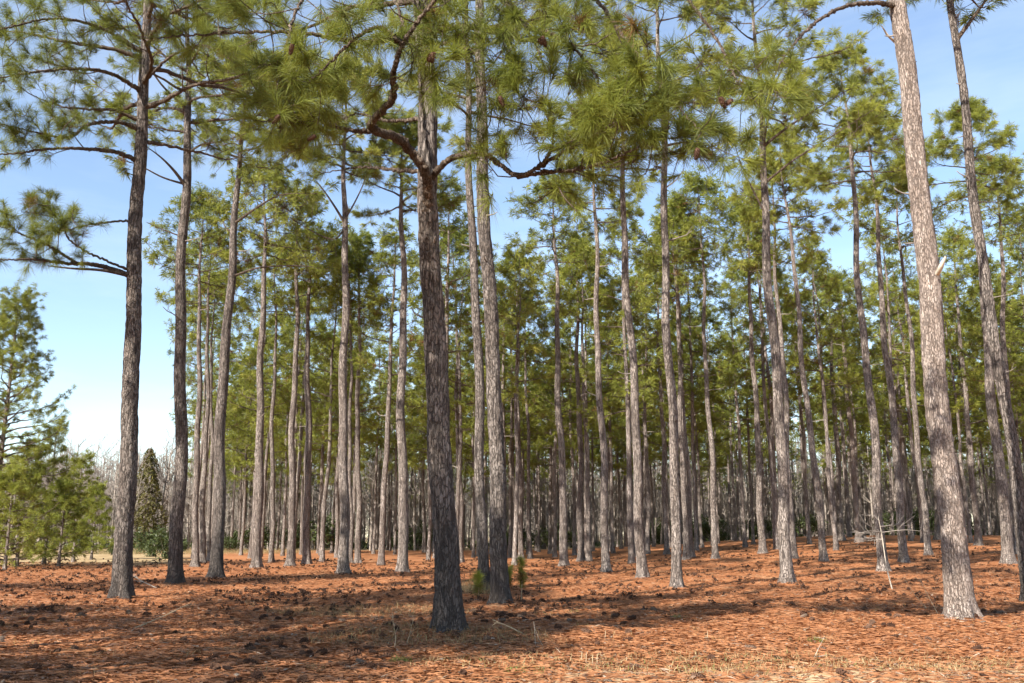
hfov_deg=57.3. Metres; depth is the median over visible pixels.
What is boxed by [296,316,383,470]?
pine tree
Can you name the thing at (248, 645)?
pine cone
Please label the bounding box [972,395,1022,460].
pine tree
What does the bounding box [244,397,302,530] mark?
pine tree
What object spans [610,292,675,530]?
pine tree
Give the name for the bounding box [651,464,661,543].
bare tree
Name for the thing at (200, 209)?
pine tree
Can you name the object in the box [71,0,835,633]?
pine tree
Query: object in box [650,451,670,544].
bare tree
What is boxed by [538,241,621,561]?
pine tree
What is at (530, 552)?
pine tree
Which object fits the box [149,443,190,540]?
bare tree
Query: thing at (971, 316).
pine tree
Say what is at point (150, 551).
shrub
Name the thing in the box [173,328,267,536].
pine tree
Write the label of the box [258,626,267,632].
pine cone
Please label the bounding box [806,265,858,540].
pine tree
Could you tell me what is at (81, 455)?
bare tree
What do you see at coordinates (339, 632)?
pine cone
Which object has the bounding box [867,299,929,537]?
pine tree
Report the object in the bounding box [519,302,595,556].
pine tree
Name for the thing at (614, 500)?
bare tree
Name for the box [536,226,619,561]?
pine tree
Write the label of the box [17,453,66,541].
bare tree
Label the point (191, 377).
pine tree
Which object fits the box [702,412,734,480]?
pine tree
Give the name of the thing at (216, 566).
pine tree
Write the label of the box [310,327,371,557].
pine tree
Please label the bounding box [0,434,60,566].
young pine
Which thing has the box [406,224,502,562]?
pine tree
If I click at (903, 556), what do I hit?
pine tree
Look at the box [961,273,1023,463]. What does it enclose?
pine tree
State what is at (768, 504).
pine tree
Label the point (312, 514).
bare tree
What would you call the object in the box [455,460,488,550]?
bare tree
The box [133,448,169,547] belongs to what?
cedar tree
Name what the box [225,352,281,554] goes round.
pine tree
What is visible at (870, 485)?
bare tree
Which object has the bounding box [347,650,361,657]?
pine cone
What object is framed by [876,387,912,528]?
pine tree
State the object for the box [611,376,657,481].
pine tree
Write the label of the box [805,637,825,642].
green grass
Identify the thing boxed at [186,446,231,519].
bare tree
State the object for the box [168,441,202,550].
bare tree
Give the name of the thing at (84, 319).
sky
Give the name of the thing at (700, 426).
pine tree
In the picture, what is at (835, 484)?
bare tree
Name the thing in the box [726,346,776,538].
pine tree
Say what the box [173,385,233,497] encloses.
pine tree
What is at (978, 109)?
pine tree
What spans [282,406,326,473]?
pine tree
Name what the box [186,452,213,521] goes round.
bare tree
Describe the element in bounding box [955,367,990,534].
pine tree
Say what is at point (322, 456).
pine tree
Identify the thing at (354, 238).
pine tree
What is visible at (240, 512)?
pine tree
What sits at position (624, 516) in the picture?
pine tree
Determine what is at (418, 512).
bare tree
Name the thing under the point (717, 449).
pine tree
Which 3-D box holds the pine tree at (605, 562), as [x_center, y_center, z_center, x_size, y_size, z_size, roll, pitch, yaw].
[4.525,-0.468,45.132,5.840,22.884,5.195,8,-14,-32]
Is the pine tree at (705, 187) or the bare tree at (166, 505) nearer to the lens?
the pine tree at (705, 187)
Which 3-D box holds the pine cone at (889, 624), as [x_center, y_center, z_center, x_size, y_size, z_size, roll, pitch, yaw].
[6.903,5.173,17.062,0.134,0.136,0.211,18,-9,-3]
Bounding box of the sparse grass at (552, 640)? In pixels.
[0,601,1022,682]
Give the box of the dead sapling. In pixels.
[843,512,930,589]
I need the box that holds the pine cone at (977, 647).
[971,645,981,650]
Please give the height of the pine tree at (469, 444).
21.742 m
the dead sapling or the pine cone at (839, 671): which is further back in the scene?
the dead sapling
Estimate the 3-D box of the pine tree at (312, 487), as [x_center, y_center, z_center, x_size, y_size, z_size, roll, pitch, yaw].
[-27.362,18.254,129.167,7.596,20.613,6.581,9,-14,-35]
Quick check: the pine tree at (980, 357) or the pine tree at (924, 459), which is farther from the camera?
the pine tree at (924, 459)
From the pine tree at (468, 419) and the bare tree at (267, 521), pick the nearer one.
the pine tree at (468, 419)
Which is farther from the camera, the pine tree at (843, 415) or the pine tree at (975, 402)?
the pine tree at (843, 415)
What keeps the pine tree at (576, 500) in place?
on the ground at (416, 556)
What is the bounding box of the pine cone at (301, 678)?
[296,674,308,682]
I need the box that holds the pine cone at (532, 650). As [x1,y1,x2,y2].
[523,648,535,654]
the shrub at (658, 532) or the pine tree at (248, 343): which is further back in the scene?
the shrub at (658, 532)
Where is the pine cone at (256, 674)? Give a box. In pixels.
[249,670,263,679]
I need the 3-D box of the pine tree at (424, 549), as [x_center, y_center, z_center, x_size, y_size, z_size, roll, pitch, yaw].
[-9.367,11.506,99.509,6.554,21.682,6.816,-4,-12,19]
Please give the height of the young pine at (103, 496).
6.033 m
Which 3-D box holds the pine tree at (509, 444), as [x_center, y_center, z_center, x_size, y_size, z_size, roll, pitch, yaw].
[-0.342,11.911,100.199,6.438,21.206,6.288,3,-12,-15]
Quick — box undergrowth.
[13,513,998,548]
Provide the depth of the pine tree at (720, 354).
79.96 m
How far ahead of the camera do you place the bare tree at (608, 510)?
131.18 m
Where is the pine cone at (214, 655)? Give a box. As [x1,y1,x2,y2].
[208,653,217,659]
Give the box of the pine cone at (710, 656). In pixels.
[707,654,714,660]
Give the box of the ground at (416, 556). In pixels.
[0,535,1023,682]
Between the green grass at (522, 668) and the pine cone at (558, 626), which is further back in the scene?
the pine cone at (558, 626)
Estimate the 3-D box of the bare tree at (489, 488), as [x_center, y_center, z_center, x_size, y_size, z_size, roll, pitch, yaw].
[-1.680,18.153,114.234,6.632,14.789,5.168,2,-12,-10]
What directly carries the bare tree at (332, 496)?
on the ground at (416, 556)
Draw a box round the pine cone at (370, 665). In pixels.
[366,662,377,667]
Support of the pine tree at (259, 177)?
on the ground at (416, 556)
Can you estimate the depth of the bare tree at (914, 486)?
132.77 m
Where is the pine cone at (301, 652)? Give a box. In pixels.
[298,650,305,655]
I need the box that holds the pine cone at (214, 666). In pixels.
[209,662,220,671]
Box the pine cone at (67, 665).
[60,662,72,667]
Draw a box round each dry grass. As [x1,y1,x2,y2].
[1,548,311,554]
[266,601,475,617]
[305,620,549,647]
[410,646,1023,675]
[461,576,489,594]
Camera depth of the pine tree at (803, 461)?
68.89 m
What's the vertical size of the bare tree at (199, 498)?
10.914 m
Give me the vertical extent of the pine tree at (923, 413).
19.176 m
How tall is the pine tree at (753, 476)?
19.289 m
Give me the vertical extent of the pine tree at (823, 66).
24.033 m
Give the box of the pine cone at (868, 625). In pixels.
[864,623,871,629]
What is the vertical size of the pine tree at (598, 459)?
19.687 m
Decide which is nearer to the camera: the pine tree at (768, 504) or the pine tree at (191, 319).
the pine tree at (191, 319)
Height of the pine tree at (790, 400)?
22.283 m
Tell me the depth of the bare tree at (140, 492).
102.64 m
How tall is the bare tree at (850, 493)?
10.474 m
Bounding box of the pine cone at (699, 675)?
[691,671,705,679]
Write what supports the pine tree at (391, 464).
on the ground at (416, 556)
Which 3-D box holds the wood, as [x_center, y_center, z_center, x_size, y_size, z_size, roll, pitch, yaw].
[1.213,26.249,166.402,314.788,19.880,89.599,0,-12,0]
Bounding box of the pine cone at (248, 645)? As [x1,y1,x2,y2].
[244,642,253,647]
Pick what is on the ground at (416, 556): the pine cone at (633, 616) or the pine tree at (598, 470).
the pine tree at (598, 470)
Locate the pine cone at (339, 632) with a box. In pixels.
[332,629,344,636]
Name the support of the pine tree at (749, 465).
on the ground at (416, 556)
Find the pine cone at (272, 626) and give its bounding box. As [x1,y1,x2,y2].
[269,625,279,629]
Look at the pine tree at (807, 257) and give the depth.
52.30 m
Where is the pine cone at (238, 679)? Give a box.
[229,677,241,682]
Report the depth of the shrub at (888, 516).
102.30 m
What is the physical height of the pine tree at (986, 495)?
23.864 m
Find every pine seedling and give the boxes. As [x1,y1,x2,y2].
[467,568,486,595]
[508,562,516,589]
[512,554,529,598]
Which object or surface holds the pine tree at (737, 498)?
on the ground at (416, 556)
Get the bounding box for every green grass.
[388,654,412,663]
[503,665,543,673]
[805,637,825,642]
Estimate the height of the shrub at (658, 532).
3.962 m
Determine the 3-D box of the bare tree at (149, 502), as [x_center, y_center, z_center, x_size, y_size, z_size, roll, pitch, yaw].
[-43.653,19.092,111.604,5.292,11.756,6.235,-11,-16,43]
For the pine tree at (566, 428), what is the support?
on the ground at (416, 556)
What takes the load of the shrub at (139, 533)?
on the ground at (416, 556)
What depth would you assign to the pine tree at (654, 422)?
102.35 m
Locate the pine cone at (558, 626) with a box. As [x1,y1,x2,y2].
[554,624,561,629]
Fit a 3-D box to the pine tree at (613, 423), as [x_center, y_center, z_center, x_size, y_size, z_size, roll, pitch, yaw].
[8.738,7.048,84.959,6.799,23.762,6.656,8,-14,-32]
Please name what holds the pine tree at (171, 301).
on the ground at (416, 556)
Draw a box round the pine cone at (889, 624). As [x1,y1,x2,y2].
[886,622,894,626]
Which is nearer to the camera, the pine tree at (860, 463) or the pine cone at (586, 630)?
the pine cone at (586, 630)
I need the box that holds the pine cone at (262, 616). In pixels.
[258,614,265,619]
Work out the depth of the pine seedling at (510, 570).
27.38 m
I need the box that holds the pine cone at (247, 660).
[243,657,258,664]
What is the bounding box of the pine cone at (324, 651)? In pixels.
[315,648,327,655]
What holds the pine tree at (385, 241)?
on the ground at (416, 556)
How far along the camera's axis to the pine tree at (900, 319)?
69.59 m
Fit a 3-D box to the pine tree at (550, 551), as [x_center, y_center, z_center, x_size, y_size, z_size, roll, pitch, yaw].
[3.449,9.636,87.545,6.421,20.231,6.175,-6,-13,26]
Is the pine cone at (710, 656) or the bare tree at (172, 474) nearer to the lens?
the pine cone at (710, 656)
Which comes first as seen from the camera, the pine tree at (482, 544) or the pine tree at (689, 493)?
the pine tree at (482, 544)
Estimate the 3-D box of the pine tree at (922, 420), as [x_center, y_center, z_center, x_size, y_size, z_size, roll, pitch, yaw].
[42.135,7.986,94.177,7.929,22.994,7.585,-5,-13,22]
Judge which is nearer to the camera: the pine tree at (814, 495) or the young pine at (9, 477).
the young pine at (9, 477)
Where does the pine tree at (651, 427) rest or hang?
on the ground at (416, 556)
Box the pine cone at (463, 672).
[459,669,467,674]
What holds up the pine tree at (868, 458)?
on the ground at (416, 556)
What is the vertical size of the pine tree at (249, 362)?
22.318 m
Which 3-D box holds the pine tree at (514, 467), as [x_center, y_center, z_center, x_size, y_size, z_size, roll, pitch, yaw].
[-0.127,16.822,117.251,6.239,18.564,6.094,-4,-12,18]
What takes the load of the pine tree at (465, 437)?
on the ground at (416, 556)
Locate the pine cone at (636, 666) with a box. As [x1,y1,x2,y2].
[629,663,640,668]
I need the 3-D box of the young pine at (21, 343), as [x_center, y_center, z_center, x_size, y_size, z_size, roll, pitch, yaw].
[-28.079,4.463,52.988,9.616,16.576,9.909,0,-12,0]
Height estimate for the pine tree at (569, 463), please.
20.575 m
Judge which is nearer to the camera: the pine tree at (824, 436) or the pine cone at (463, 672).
the pine cone at (463, 672)
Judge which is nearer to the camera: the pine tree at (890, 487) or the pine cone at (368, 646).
the pine cone at (368, 646)
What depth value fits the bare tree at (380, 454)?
109.69 m
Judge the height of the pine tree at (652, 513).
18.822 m
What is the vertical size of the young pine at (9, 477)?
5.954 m
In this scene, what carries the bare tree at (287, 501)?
on the ground at (416, 556)
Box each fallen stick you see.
[133,574,156,588]
[133,602,192,628]
[389,607,398,646]
[492,620,522,634]
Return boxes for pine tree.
[0,0,306,598]
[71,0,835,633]
[78,0,299,584]
[141,180,261,566]
[154,226,259,563]
[163,264,258,560]
[164,37,345,577]
[166,289,253,557]
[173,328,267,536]
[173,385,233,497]
[186,292,250,553]
[188,397,234,509]
[191,355,248,461]
[201,391,247,488]
[202,153,335,567]
[212,279,303,558]
[222,235,317,562]
[225,327,287,485]
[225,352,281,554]
[225,364,255,545]
[225,366,268,546]
[225,402,238,482]
[227,388,268,538]
[231,317,313,556]
[233,329,289,504]
[237,376,287,549]
[238,183,354,565]
[242,340,321,555]
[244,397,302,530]
[248,432,288,546]
[253,279,338,462]
[256,215,354,563]
[263,275,338,558]
[264,377,302,549]
[265,43,418,574]
[270,381,321,491]
[276,342,332,554]
[278,280,374,561]
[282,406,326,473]
[288,398,334,477]
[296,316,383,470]
[297,243,399,562]
[297,325,368,554]
[298,330,352,552]
[300,410,333,547]
[308,227,399,563]
[310,299,412,525]
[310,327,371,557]
[311,366,366,552]
[315,345,382,465]
[316,369,372,552]
[321,394,367,479]
[324,424,368,490]
[325,342,383,498]
[326,103,476,572]
[336,404,373,470]
[337,217,426,564]
[339,0,568,588]
[354,332,413,553]
[360,369,414,549]
[364,378,397,549]
[365,340,426,554]
[367,406,410,521]
[369,382,413,550]
[378,0,618,604]
[378,376,425,472]
[390,319,470,553]
[392,319,468,559]
[392,388,426,547]
[393,351,451,552]
[395,176,504,397]
[395,281,484,557]
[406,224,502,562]
[406,372,425,549]
[406,383,463,551]
[408,358,467,463]
[418,333,472,477]
[422,262,505,563]
[449,307,514,555]
[449,364,487,469]
[450,337,506,557]
[451,361,513,486]
[452,437,470,493]
[455,368,489,550]
[461,278,542,500]
[461,350,521,553]
[462,237,572,565]
[474,311,550,557]
[479,251,548,559]
[484,312,547,555]
[486,356,534,552]
[489,414,531,504]
[499,285,554,558]
[504,174,606,566]
[505,329,561,554]
[506,360,552,525]
[508,383,558,550]
[514,388,558,551]
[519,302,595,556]
[520,344,603,449]
[521,339,582,553]
[521,417,558,549]
[525,359,573,549]
[526,417,548,548]
[527,267,612,554]
[530,388,577,546]
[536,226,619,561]
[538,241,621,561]
[538,286,637,556]
[538,352,583,551]
[539,115,657,571]
[541,27,692,577]
[556,375,602,529]
[558,431,598,547]
[560,345,620,550]
[561,0,747,587]
[564,353,599,548]
[565,362,614,466]
[567,305,639,551]
[567,412,600,489]
[571,288,647,552]
[572,204,679,563]
[573,276,666,556]
[583,340,647,548]
[589,381,625,474]
[589,424,619,484]
[596,376,641,546]
[597,398,622,545]
[602,255,696,553]
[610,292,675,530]
[611,326,667,473]
[611,358,660,453]
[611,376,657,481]
[615,350,668,541]
[619,245,695,554]
[619,370,669,546]
[628,187,722,559]
[638,329,705,547]
[639,215,717,557]
[639,315,705,462]
[639,354,706,543]
[641,303,723,497]
[643,235,737,550]
[650,363,699,446]
[656,163,744,558]
[657,321,722,543]
[663,326,730,547]
[667,0,890,583]
[667,356,725,475]
[677,299,744,545]
[684,268,769,547]
[686,402,733,541]
[687,339,752,543]
[699,190,796,553]
[699,332,763,540]
[699,391,737,532]
[700,315,784,543]
[701,388,729,504]
[702,366,750,540]
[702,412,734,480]
[706,222,824,549]
[707,347,763,539]
[709,239,817,542]
[717,0,984,619]
[720,153,823,558]
[723,120,859,561]
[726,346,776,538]
[728,408,768,536]
[733,380,793,537]
[734,275,832,510]
[738,367,776,537]
[746,430,789,537]
[750,381,796,488]
[755,290,837,543]
[770,310,832,537]
[771,337,828,494]
[772,235,863,550]
[773,32,942,571]
[782,249,863,544]
[789,366,832,535]
[799,370,853,534]
[804,265,879,542]
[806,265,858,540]
[807,96,933,562]
[808,316,876,497]
[810,342,868,536]
[812,318,885,537]
[812,345,871,535]
[814,355,866,493]
[815,397,860,469]
[825,0,1023,601]
[829,357,871,517]
[833,278,923,540]
[841,212,921,520]
[841,382,887,534]
[841,423,881,532]
[843,156,958,555]
[850,329,918,535]
[853,340,922,439]
[857,385,910,533]
[857,387,893,475]
[859,256,959,542]
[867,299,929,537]
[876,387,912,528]
[877,376,929,534]
[878,338,929,465]
[887,94,1023,563]
[896,274,962,539]
[900,307,980,454]
[901,286,996,542]
[901,336,965,433]
[902,331,962,450]
[903,397,957,458]
[906,378,964,468]
[906,393,932,535]
[909,362,964,450]
[915,221,998,545]
[917,311,998,474]
[920,268,1013,540]
[939,150,1023,553]
[944,252,1023,421]
[946,337,1000,472]
[946,351,984,534]
[951,315,1000,534]
[952,279,1023,480]
[954,303,1023,496]
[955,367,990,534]
[958,414,992,477]
[959,282,1023,448]
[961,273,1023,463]
[961,410,1004,534]
[968,200,1023,380]
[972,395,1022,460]
[974,345,1023,464]
[976,303,1023,456]
[977,235,1023,391]
[1009,319,1023,419]
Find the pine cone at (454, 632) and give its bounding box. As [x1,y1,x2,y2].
[451,631,461,637]
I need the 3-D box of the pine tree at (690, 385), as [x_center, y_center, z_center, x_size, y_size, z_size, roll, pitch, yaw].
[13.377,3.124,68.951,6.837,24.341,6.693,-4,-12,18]
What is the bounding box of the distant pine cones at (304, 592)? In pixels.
[0,541,1019,610]
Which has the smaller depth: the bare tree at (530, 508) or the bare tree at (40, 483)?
the bare tree at (40, 483)
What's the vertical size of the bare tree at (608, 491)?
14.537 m
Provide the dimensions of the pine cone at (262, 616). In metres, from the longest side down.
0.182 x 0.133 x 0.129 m
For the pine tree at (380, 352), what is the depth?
93.74 m
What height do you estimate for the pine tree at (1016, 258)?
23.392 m
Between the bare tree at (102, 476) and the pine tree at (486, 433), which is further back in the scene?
the bare tree at (102, 476)
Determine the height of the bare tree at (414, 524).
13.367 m
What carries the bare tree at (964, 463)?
on the ground at (416, 556)
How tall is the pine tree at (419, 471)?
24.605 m
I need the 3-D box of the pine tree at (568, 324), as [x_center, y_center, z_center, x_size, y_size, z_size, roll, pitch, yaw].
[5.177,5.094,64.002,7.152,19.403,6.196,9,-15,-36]
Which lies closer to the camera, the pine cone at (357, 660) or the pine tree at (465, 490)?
the pine cone at (357, 660)
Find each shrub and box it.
[64,532,101,553]
[104,539,113,555]
[133,524,167,553]
[137,539,165,556]
[139,520,186,558]
[183,539,188,549]
[224,529,248,547]
[224,535,245,551]
[234,522,279,549]
[279,514,315,549]
[310,512,363,551]
[386,537,397,547]
[408,520,432,549]
[506,524,534,546]
[535,519,577,550]
[650,514,670,544]
[692,514,709,541]
[698,515,732,540]
[745,514,772,538]
[794,512,827,536]
[872,508,932,534]
[913,506,934,535]
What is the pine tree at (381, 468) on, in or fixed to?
on the ground at (416, 556)
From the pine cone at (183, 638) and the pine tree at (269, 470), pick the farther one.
the pine tree at (269, 470)
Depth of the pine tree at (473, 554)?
75.19 m
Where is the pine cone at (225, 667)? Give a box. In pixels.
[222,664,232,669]
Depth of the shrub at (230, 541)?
99.35 m
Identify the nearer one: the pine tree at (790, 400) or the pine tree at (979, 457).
the pine tree at (790, 400)
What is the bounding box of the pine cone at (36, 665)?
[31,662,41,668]
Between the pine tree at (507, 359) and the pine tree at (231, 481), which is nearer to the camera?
the pine tree at (507, 359)
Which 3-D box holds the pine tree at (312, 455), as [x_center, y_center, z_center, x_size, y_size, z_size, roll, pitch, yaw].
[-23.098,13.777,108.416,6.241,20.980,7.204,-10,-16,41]
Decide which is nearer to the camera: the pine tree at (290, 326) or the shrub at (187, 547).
the pine tree at (290, 326)
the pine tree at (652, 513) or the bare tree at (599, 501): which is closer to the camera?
the pine tree at (652, 513)
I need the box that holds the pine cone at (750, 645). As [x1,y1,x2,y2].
[745,644,755,648]
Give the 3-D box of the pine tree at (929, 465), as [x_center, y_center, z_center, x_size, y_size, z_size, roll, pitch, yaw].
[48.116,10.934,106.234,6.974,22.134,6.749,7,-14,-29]
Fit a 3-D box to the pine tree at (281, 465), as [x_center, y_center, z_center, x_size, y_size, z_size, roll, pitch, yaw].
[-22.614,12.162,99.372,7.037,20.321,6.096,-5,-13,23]
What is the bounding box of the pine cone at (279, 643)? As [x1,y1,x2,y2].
[272,640,283,645]
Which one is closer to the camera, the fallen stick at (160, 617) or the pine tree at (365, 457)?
the fallen stick at (160, 617)
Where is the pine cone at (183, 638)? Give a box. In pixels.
[180,636,186,641]
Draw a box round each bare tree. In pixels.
[7,436,56,537]
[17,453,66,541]
[30,452,61,543]
[39,446,84,542]
[50,438,87,546]
[54,439,104,513]
[54,441,97,544]
[58,455,104,519]
[62,466,99,517]
[85,461,109,529]
[87,449,119,550]
[103,453,119,543]
[107,456,140,525]
[111,442,157,514]
[137,457,168,531]
[137,459,163,526]
[141,431,175,536]
[141,452,166,529]
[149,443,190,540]
[155,462,174,527]
[160,470,192,524]
[162,449,192,508]
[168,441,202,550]
[184,459,212,525]
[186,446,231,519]
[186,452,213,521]
[186,456,233,520]
[229,461,269,549]
[242,470,283,549]
[275,475,301,528]
[300,475,318,545]
[301,465,333,549]
[328,462,361,533]
[355,453,389,550]
[356,445,394,529]
[360,457,386,550]
[385,482,397,548]
[386,469,409,549]
[392,454,427,550]
[408,468,427,549]
[408,474,427,544]
[453,463,472,519]
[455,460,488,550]
[463,443,489,515]
[464,470,489,510]
[472,445,508,502]
[506,476,508,532]
[507,476,535,548]
[507,478,546,538]
[535,449,571,515]
[567,461,591,522]
[590,449,626,521]
[590,451,622,546]
[591,475,617,529]
[608,470,626,546]
[608,471,626,539]
[649,467,669,543]
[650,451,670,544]
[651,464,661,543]
[707,460,748,539]
[727,455,769,539]
[730,443,768,523]
[775,442,810,508]
[800,465,823,531]
[807,444,835,535]
[808,450,866,506]
[841,462,864,516]
[849,440,883,534]
[892,451,933,512]
[907,447,934,535]
[908,449,932,509]
[961,456,984,533]
[963,451,990,514]
[982,430,1008,534]
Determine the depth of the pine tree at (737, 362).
67.04 m
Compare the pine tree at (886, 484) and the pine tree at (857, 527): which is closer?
the pine tree at (857, 527)
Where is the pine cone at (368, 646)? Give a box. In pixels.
[363,644,373,648]
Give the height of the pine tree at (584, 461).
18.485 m
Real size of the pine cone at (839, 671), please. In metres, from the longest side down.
0.174 x 0.127 x 0.122 m
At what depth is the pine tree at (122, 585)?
26.44 m
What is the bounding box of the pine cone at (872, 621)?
[869,619,875,624]
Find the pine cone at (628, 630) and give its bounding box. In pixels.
[625,628,631,633]
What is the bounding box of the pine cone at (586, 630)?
[581,628,591,632]
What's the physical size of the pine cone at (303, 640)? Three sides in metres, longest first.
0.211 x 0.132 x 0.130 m
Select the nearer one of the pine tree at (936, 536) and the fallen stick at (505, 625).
the fallen stick at (505, 625)
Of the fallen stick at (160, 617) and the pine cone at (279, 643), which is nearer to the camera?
the pine cone at (279, 643)
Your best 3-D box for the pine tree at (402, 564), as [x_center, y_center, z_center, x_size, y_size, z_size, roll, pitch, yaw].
[-5.945,-0.538,47.275,7.961,24.072,7.207,4,-13,-20]
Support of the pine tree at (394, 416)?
on the ground at (416, 556)
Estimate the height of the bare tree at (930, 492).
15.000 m
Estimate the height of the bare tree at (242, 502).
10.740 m
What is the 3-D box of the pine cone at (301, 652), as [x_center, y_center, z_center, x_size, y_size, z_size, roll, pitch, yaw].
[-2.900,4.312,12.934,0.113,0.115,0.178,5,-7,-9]
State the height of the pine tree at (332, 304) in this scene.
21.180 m
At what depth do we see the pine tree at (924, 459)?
117.82 m
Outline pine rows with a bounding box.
[226,373,1023,549]
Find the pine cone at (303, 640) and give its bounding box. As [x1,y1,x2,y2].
[299,637,308,643]
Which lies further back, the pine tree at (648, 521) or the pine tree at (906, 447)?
the pine tree at (906, 447)
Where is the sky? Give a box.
[0,0,1023,535]
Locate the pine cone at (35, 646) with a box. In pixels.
[27,643,38,651]
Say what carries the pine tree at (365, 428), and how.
on the ground at (416, 556)
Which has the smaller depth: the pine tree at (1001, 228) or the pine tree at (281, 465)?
the pine tree at (1001, 228)
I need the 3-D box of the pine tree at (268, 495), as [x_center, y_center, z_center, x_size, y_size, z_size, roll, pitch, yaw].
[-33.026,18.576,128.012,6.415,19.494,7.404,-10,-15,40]
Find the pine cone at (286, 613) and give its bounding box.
[283,611,290,615]
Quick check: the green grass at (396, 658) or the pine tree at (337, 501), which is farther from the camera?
the pine tree at (337, 501)
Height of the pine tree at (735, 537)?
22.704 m
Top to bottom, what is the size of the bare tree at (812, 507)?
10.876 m
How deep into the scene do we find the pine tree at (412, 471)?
124.50 m
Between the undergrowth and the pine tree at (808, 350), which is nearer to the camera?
the pine tree at (808, 350)
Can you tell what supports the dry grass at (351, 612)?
on the ground at (416, 556)
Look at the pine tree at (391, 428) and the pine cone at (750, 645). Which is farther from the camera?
the pine tree at (391, 428)
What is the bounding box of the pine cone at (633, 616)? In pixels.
[627,614,636,620]
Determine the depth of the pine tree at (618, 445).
86.51 m
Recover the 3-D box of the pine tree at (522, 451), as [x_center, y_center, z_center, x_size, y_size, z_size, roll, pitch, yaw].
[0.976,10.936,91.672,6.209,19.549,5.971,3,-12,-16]
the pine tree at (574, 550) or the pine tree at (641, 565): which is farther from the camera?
the pine tree at (574, 550)
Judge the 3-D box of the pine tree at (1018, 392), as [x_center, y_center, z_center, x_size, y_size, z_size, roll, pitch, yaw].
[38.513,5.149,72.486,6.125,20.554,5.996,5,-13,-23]
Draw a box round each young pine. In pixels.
[0,277,77,563]
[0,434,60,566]
[0,457,46,569]
[10,419,84,563]
[30,473,93,565]
[45,448,106,561]
[66,479,114,559]
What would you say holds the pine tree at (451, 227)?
on the ground at (416, 556)
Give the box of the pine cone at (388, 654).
[379,652,392,659]
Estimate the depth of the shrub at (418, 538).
117.03 m
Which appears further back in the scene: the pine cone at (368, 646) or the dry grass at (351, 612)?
the dry grass at (351, 612)
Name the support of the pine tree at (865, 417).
on the ground at (416, 556)
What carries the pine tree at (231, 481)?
on the ground at (416, 556)
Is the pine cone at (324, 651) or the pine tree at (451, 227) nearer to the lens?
the pine cone at (324, 651)
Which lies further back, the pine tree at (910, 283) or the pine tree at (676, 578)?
the pine tree at (910, 283)
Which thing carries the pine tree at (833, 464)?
on the ground at (416, 556)
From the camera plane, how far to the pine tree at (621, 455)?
117.20 m
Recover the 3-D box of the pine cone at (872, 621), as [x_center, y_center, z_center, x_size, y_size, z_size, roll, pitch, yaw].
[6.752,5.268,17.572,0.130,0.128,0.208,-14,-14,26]
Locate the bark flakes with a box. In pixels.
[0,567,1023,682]
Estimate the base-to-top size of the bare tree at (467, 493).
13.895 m
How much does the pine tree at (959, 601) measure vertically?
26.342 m
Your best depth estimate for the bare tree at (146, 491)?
115.52 m
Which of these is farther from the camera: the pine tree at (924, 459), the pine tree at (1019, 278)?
the pine tree at (924, 459)
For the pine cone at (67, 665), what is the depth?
11.39 m
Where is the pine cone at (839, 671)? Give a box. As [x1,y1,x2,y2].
[835,668,849,676]
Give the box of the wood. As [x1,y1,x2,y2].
[0,422,1023,548]
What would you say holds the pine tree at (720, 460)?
on the ground at (416, 556)
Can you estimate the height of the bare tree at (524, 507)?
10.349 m
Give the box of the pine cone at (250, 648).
[245,645,255,650]
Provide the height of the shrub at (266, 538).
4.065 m
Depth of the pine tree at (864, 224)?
53.16 m
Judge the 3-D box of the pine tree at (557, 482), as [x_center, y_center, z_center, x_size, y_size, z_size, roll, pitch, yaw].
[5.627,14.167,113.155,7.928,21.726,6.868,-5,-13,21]
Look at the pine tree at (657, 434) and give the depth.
109.30 m
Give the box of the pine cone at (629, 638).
[623,636,633,642]
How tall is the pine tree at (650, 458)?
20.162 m
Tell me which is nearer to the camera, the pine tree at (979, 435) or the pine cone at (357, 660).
the pine cone at (357, 660)
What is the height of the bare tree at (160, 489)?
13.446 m
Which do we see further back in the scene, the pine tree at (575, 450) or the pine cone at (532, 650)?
the pine tree at (575, 450)
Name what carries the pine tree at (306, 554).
on the ground at (416, 556)
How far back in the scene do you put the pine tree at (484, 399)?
80.92 m
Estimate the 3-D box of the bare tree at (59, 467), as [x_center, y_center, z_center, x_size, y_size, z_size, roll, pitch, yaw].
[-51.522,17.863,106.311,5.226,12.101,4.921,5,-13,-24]
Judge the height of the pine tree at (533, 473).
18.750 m
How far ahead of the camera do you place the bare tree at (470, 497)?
108.65 m
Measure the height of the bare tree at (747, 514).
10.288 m
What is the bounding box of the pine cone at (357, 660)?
[355,657,366,663]
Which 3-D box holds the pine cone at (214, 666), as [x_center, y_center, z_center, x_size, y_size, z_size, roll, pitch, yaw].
[-3.567,3.920,11.236,0.141,0.146,0.200,17,-26,-5]
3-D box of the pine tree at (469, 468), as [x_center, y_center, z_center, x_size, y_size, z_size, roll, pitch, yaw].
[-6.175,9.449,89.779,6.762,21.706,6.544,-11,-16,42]
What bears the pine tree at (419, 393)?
on the ground at (416, 556)

